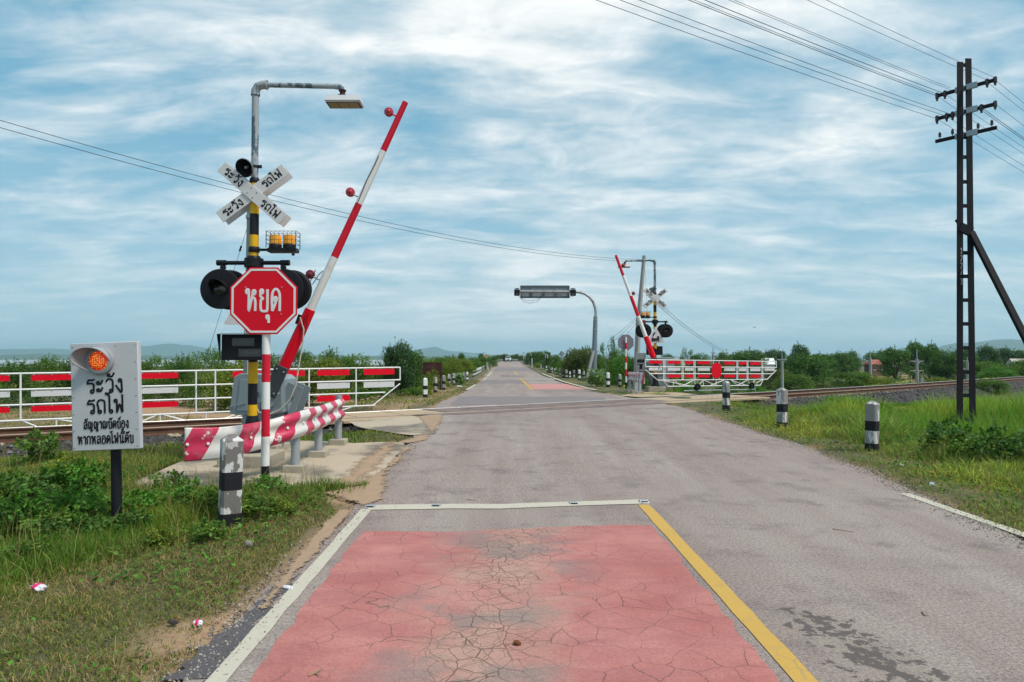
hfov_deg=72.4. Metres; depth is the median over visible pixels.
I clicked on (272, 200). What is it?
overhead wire
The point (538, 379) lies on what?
road patch
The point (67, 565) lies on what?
verge grass
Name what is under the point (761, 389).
shrub
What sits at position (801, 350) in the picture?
tree
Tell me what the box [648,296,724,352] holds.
overhead wire
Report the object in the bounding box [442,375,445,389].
guide bollard
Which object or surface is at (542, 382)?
road patch
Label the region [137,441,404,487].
concrete apron
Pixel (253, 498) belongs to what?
weed
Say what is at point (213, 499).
weed
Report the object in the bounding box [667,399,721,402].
crossing slab
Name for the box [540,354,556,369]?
shrub
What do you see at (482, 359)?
shrub
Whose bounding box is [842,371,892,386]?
shrub
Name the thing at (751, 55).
overhead wire
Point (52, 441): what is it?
weed
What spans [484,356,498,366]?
shrub
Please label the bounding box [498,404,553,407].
crossing slab
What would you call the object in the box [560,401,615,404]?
crossing slab
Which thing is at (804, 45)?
overhead wire
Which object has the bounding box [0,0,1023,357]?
sky
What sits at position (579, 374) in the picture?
guide bollard
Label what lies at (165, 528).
weed
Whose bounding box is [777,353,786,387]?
field pole
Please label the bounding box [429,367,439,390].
shrub
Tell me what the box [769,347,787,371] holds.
tree
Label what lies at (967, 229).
telegraph pole
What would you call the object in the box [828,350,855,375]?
tree
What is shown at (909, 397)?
ballast bed
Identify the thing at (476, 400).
road patch
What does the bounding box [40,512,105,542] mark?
weed
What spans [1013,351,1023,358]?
tree
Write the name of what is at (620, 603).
red surfacing
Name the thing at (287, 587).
paper scrap
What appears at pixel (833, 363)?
tree
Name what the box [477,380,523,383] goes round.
road patch
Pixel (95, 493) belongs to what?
weed
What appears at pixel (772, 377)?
shrub
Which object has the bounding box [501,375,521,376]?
road patch
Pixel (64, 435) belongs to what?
rail
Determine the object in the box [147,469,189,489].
weed
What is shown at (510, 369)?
road patch
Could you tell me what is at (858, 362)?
tree
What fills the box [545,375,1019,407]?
verge grass
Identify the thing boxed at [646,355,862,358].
hills
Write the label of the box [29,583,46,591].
snack wrapper
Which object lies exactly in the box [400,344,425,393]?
tree
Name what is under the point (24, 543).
weed
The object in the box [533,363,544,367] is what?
shrub
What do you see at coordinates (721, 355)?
tree
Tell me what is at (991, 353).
tree
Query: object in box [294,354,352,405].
shrub
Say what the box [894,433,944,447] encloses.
weed
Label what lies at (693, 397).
crossing slab
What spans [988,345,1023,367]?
tree
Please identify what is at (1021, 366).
shrub
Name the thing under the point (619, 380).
guide bollard
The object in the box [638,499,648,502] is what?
road stud
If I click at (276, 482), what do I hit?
weed
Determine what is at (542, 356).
shrub
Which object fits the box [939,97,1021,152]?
overhead wire
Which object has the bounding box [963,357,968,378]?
field pole
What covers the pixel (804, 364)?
shrub
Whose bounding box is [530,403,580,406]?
crossing slab
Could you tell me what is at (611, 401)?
crossing slab
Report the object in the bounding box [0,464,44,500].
weed
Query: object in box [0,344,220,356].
hills
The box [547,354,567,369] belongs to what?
shrub
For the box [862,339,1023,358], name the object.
hills
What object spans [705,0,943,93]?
overhead wire
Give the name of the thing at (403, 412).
crossing slab
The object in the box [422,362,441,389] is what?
information board
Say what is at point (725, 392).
guide bollard
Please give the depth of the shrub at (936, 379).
65.67 m
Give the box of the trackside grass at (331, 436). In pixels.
[0,429,410,466]
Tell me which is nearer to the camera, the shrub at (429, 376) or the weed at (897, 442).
the weed at (897, 442)
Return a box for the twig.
[308,668,322,676]
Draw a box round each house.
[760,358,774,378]
[864,360,883,376]
[1006,359,1020,375]
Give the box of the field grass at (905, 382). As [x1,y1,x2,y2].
[0,368,1022,392]
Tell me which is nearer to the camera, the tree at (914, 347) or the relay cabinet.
the relay cabinet
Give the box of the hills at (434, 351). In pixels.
[278,347,565,358]
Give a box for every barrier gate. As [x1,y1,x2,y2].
[228,101,407,449]
[615,255,674,390]
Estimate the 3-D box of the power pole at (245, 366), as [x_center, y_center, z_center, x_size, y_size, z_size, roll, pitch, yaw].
[-4.057,-0.246,10.866,0.177,3.919,0.177,1,-2,-45]
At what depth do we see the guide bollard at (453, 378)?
37.23 m
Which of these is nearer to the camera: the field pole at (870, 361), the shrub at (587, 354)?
the shrub at (587, 354)
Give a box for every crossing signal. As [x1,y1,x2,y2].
[200,80,363,467]
[618,259,672,391]
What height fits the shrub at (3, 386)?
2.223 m
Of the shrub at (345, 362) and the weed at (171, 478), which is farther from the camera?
the shrub at (345, 362)
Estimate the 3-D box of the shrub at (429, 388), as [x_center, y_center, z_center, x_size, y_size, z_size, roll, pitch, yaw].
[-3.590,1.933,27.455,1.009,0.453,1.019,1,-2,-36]
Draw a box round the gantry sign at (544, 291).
[514,285,597,374]
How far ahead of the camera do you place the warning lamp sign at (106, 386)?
5.97 m
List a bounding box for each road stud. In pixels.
[365,504,375,507]
[431,503,441,506]
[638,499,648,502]
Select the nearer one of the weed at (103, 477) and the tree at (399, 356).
the weed at (103, 477)
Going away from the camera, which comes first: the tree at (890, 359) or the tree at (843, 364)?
the tree at (890, 359)
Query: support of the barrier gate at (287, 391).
on the concrete apron at (339, 460)
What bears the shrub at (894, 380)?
on the ground at (174, 641)
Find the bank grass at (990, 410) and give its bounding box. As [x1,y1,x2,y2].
[612,384,1023,537]
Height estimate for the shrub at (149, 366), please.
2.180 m
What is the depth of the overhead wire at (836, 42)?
14.80 m
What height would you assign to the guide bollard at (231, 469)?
1.067 m
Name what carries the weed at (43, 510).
on the ground at (174, 641)
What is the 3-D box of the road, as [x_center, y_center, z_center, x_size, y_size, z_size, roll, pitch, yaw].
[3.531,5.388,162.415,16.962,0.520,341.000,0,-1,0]
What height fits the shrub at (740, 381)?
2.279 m
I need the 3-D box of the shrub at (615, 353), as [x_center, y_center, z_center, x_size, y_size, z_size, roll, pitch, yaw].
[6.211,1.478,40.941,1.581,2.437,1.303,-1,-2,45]
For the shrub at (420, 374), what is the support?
on the ground at (174, 641)
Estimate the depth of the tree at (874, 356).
124.76 m
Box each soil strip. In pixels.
[256,508,352,608]
[323,446,410,504]
[337,441,398,485]
[399,414,443,442]
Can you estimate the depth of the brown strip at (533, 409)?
18.26 m
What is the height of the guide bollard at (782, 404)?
1.114 m
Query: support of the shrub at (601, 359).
on the ground at (174, 641)
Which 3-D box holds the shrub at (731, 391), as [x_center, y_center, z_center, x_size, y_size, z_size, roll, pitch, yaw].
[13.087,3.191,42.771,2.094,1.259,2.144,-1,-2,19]
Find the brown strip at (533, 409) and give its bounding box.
[418,402,666,414]
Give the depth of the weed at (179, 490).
6.56 m
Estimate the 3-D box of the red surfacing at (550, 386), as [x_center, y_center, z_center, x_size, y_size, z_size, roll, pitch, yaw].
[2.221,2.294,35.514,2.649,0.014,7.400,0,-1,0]
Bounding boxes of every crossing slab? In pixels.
[342,415,410,423]
[345,411,400,416]
[382,410,444,414]
[422,407,483,411]
[460,406,521,409]
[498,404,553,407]
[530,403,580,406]
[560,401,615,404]
[589,400,636,402]
[621,399,667,401]
[645,398,688,400]
[665,397,705,398]
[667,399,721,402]
[685,395,721,397]
[705,395,746,396]
[715,396,769,400]
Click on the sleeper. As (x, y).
(172, 434)
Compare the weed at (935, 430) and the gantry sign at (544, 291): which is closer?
the weed at (935, 430)
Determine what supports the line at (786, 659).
on the road
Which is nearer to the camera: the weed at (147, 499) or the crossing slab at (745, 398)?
the weed at (147, 499)
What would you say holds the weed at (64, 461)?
on the ground at (174, 641)
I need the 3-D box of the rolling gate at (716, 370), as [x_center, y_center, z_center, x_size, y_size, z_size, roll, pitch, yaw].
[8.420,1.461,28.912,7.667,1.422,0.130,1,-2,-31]
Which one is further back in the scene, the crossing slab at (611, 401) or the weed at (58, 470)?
the crossing slab at (611, 401)
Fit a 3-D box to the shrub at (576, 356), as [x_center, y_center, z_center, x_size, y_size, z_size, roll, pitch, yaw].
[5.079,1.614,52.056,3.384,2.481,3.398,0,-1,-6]
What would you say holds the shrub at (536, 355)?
on the ground at (174, 641)
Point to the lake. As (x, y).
(29, 362)
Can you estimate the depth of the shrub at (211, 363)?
26.72 m
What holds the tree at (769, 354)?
on the ground at (174, 641)
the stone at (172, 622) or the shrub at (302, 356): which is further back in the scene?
the shrub at (302, 356)
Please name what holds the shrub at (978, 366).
on the ground at (174, 641)
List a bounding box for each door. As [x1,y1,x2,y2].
[236,380,260,410]
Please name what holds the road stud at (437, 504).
on the stop line at (473, 506)
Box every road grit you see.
[143,414,432,681]
[676,407,1023,548]
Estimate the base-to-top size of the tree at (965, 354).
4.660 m
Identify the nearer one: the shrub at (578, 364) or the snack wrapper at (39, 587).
the snack wrapper at (39, 587)
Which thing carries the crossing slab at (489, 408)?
on the ground at (174, 641)
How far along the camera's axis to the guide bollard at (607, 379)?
35.10 m
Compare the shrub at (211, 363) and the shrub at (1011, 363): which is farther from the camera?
the shrub at (1011, 363)
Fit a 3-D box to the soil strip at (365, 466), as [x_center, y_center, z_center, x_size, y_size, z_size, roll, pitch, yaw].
[-1.919,1.651,10.042,0.656,0.131,4.735,0,-1,0]
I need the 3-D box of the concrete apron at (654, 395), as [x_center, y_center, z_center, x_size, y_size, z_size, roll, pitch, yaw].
[5.389,1.944,25.315,2.498,0.018,4.198,-1,-2,22]
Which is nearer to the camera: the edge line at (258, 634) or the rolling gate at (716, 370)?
the edge line at (258, 634)
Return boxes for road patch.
[450,396,605,404]
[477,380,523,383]
[494,367,532,370]
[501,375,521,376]
[522,378,554,379]
[527,382,558,382]
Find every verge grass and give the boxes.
[0,379,479,427]
[0,444,371,681]
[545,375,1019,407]
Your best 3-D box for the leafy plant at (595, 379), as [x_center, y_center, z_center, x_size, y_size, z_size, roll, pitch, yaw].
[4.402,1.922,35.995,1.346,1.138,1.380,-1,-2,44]
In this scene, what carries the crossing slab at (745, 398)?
on the ground at (174, 641)
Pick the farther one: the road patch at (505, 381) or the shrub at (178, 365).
the road patch at (505, 381)
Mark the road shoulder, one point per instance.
(242, 633)
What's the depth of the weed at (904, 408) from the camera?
21.32 m
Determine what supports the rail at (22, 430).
on the ballast bed
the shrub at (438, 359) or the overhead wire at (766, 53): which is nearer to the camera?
the overhead wire at (766, 53)
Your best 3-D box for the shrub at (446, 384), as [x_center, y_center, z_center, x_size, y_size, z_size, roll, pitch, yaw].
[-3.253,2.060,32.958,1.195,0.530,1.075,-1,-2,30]
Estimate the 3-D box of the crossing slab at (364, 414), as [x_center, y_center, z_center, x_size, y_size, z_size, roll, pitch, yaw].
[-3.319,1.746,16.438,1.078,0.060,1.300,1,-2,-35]
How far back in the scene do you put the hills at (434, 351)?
7817.53 m
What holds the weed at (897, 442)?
on the ground at (174, 641)
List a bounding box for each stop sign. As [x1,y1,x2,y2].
[230,267,296,484]
[618,335,633,388]
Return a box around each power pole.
[242,210,249,424]
[633,255,645,389]
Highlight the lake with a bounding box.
[0,360,931,365]
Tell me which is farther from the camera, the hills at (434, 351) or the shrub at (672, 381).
the hills at (434, 351)
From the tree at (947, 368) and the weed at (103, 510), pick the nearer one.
the weed at (103, 510)
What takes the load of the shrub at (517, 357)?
on the ground at (174, 641)
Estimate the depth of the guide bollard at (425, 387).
24.53 m
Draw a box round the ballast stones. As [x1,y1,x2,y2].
[0,381,1023,454]
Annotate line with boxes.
[205,509,369,681]
[368,499,642,509]
[562,381,596,389]
[639,505,818,681]
[900,493,1023,536]
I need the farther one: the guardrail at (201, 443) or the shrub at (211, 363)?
the shrub at (211, 363)
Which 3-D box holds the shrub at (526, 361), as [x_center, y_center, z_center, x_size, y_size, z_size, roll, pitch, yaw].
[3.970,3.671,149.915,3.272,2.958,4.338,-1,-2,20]
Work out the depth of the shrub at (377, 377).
33.52 m
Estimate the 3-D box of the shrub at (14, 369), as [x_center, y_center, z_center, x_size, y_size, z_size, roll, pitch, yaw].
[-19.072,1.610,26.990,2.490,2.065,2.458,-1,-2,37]
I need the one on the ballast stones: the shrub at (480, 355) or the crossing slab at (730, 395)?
the crossing slab at (730, 395)
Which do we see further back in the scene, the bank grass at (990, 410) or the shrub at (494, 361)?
the shrub at (494, 361)
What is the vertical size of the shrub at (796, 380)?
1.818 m
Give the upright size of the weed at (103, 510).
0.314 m
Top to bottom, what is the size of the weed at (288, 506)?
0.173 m
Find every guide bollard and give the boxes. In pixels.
[218,434,243,528]
[423,378,427,397]
[434,377,436,392]
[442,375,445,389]
[452,373,454,384]
[578,370,580,379]
[606,372,609,386]
[618,374,621,386]
[722,381,729,410]
[776,388,787,427]
[865,401,879,451]
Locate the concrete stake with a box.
[585,350,594,381]
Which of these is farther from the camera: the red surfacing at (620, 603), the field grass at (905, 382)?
the field grass at (905, 382)
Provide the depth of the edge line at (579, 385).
35.23 m
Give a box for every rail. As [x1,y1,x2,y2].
[0,376,1023,434]
[0,378,1023,443]
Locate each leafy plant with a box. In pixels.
[450,373,467,384]
[581,368,607,386]
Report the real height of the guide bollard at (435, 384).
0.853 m
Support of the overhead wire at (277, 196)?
attached to the power pole at (639, 308)
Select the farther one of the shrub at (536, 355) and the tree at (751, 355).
the shrub at (536, 355)
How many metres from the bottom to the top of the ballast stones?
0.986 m
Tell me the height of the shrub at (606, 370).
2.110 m
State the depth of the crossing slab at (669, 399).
22.34 m
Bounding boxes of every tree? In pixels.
[380,337,417,395]
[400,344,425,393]
[680,348,692,372]
[714,352,730,361]
[725,347,769,380]
[756,349,776,369]
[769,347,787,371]
[786,341,810,376]
[808,351,839,378]
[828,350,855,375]
[844,349,862,374]
[862,348,891,367]
[874,345,915,380]
[900,338,925,378]
[918,340,938,379]
[927,347,964,378]
[951,349,979,374]
[975,343,1004,365]
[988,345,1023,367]
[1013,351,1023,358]
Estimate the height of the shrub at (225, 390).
2.208 m
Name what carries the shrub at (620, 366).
on the ground at (174, 641)
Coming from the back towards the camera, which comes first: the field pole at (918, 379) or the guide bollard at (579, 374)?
the field pole at (918, 379)
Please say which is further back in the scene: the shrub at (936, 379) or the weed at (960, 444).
the shrub at (936, 379)
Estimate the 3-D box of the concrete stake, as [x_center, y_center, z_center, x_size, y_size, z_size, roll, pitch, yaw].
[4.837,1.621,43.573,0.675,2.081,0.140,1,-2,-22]
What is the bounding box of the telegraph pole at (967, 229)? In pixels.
[935,58,1023,426]
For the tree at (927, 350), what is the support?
on the ground at (174, 641)
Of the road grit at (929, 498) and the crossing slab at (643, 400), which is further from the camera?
the crossing slab at (643, 400)
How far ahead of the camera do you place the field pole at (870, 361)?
61.93 m
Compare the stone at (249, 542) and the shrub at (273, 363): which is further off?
the shrub at (273, 363)
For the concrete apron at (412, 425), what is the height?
0.049 m
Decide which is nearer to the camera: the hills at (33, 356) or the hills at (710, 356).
the hills at (33, 356)
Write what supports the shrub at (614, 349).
on the ground at (174, 641)
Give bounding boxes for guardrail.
[184,395,347,472]
[626,372,644,393]
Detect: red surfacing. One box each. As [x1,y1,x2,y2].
[250,525,779,681]
[529,384,585,388]
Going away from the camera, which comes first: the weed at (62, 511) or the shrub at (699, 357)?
the weed at (62, 511)
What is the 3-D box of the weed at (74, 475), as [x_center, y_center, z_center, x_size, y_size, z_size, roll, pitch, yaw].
[-4.379,1.443,6.958,0.545,0.575,0.542,0,-1,-5]
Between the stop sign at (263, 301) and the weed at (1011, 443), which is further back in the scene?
the weed at (1011, 443)
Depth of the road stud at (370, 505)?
7.01 m
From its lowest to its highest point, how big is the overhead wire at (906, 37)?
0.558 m
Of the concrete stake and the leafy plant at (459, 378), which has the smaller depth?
the leafy plant at (459, 378)
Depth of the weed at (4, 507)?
5.92 m
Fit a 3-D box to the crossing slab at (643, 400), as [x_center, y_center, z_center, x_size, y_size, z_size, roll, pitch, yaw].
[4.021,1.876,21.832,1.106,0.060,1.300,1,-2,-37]
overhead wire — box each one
[0,120,643,259]
[0,127,642,261]
[597,0,933,117]
[621,0,944,115]
[640,0,951,114]
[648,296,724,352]
[689,0,936,95]
[695,0,935,93]
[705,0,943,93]
[730,0,949,89]
[735,0,949,87]
[808,0,985,79]
[827,0,994,77]
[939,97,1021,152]
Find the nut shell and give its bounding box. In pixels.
[513,640,520,645]
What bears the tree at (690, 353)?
on the ground at (174, 641)
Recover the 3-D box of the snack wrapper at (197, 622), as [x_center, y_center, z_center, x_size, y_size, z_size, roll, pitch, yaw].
[-1.768,1.587,3.941,0.059,0.036,0.036,6,-2,-5]
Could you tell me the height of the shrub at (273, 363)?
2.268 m
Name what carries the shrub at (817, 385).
on the ground at (174, 641)
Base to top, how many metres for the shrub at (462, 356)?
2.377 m
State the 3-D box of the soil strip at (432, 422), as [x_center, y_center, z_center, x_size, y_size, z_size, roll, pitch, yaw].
[-1.716,1.684,13.844,0.833,0.085,5.689,0,-1,-3]
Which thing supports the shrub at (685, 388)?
on the ground at (174, 641)
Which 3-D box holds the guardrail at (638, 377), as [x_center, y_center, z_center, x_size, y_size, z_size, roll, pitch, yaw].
[4.745,1.649,26.966,0.274,0.935,3.202,0,-1,1]
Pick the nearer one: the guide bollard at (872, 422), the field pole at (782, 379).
the guide bollard at (872, 422)
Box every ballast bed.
[0,424,375,457]
[738,378,1023,407]
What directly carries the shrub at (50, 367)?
on the ground at (174, 641)
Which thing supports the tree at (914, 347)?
on the ground at (174, 641)
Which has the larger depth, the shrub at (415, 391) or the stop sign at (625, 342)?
the stop sign at (625, 342)
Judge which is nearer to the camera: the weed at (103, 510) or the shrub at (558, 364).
the weed at (103, 510)
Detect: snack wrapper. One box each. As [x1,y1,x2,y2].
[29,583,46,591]
[193,619,203,625]
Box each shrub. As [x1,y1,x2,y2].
[0,358,48,408]
[0,368,14,406]
[18,354,70,405]
[46,358,71,402]
[141,353,180,401]
[157,351,203,405]
[178,345,233,408]
[200,360,261,410]
[258,353,302,381]
[290,348,320,389]
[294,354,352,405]
[316,345,353,395]
[329,352,376,399]
[350,386,395,400]
[367,355,403,392]
[396,386,422,396]
[409,385,433,394]
[415,356,437,388]
[425,371,432,391]
[427,356,456,374]
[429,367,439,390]
[437,379,454,388]
[438,356,463,378]
[453,358,477,376]
[457,353,465,370]
[465,356,484,371]
[472,356,488,369]
[478,352,490,367]
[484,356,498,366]
[515,353,522,360]
[522,351,535,364]
[528,351,542,364]
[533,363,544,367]
[538,350,550,364]
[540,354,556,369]
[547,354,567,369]
[552,360,571,374]
[558,358,582,376]
[559,346,599,377]
[575,345,597,375]
[586,354,609,379]
[597,342,607,375]
[607,335,617,378]
[607,347,629,385]
[610,354,633,385]
[623,357,649,388]
[648,372,680,391]
[670,356,689,388]
[675,381,704,391]
[686,352,711,376]
[697,356,732,384]
[710,383,743,392]
[718,365,751,388]
[742,384,771,392]
[756,368,792,389]
[771,372,815,389]
[779,352,832,386]
[811,382,836,388]
[830,371,872,387]
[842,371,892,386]
[874,378,897,384]
[924,376,945,381]
[955,360,1004,379]
[975,366,1018,378]
[980,359,1022,376]
[1004,359,1023,375]
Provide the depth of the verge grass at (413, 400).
22.55 m
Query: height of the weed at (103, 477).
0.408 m
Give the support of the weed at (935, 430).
on the ground at (174, 641)
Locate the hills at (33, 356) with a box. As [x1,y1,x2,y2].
[0,354,477,358]
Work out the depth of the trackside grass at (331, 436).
11.45 m
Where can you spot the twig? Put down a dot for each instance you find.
(313, 673)
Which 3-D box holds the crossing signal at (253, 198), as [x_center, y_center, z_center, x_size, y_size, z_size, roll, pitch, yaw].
[-3.086,-0.860,9.382,2.128,5.321,0.667,0,-1,0]
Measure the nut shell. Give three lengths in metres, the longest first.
0.044 x 0.037 x 0.030 m
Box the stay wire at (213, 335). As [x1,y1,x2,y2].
[180,232,245,439]
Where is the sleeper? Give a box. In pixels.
[167,433,181,436]
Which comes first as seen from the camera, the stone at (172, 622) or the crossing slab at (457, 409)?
the stone at (172, 622)
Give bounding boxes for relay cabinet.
[634,353,645,389]
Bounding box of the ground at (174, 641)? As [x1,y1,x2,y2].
[0,359,1023,681]
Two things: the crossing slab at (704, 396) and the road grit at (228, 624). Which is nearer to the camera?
the road grit at (228, 624)
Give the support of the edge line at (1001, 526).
on the road
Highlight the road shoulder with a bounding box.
[163,573,300,679]
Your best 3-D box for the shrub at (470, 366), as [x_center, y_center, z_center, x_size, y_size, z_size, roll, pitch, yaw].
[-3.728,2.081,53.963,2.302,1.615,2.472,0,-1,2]
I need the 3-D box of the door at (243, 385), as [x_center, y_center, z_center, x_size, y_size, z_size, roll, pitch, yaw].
[-3.867,0.798,10.281,0.379,0.460,0.012,0,-1,8]
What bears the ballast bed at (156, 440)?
on the ground at (174, 641)
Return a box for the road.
[183,361,1023,681]
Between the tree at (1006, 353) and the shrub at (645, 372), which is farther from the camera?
the tree at (1006, 353)
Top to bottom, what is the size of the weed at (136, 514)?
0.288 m
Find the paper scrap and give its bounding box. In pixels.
[282,585,293,588]
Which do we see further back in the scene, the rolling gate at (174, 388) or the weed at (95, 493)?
the rolling gate at (174, 388)
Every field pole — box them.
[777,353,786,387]
[867,351,873,376]
[910,350,923,382]
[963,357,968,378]
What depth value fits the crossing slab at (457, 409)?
17.82 m
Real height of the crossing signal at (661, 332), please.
5.416 m
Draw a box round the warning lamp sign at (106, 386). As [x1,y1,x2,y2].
[69,341,142,527]
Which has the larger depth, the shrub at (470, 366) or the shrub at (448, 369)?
the shrub at (470, 366)
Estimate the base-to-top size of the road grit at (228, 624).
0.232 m
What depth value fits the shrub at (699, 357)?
99.30 m
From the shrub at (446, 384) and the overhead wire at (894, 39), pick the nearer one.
the overhead wire at (894, 39)
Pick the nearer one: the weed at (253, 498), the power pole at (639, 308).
the weed at (253, 498)
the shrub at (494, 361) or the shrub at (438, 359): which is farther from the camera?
the shrub at (494, 361)
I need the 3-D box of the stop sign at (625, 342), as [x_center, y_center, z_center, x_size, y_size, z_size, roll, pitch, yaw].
[5.413,1.015,33.236,0.745,2.637,0.100,0,-1,0]
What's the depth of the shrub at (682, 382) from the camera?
61.32 m
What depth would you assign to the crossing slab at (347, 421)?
15.27 m
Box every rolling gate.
[0,367,400,425]
[645,359,776,391]
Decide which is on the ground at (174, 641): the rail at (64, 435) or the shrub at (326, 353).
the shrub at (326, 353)
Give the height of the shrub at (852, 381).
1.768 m
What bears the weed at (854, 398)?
on the ground at (174, 641)
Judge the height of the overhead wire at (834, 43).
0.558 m
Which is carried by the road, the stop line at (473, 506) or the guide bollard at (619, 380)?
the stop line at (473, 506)
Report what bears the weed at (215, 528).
on the ground at (174, 641)
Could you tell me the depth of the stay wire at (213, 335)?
11.59 m
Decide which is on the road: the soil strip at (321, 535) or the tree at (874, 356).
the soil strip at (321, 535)
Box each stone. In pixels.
[168,619,177,624]
[244,540,253,546]
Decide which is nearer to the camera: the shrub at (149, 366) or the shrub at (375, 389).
the shrub at (375, 389)
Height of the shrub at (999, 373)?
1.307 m
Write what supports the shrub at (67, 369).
on the ground at (174, 641)
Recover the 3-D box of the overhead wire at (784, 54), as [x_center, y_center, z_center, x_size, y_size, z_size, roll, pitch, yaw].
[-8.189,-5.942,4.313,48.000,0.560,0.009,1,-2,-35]
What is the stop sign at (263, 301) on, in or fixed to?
on the concrete apron at (339, 460)
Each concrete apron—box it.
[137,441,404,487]
[350,414,441,434]
[622,392,693,396]
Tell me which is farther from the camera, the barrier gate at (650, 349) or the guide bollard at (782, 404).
the barrier gate at (650, 349)
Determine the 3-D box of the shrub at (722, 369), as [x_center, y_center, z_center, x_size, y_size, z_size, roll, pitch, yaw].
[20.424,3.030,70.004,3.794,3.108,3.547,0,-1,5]
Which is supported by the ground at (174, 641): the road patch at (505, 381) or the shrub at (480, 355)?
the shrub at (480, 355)
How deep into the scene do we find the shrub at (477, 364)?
74.72 m
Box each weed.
[0,461,100,513]
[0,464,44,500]
[0,483,76,533]
[0,490,43,541]
[0,534,55,559]
[8,426,66,465]
[17,505,89,536]
[40,456,105,500]
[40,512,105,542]
[44,451,88,478]
[51,484,110,516]
[76,458,127,492]
[93,500,126,519]
[99,506,156,532]
[122,488,166,512]
[140,524,177,550]
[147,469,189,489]
[161,476,217,508]
[189,517,229,542]
[197,485,248,515]
[241,491,283,521]
[242,473,288,495]
[264,498,299,517]
[821,395,877,406]
[879,436,916,445]
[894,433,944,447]
[900,404,948,412]
[918,415,977,453]
[938,432,1001,459]
[967,420,1023,467]
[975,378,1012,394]

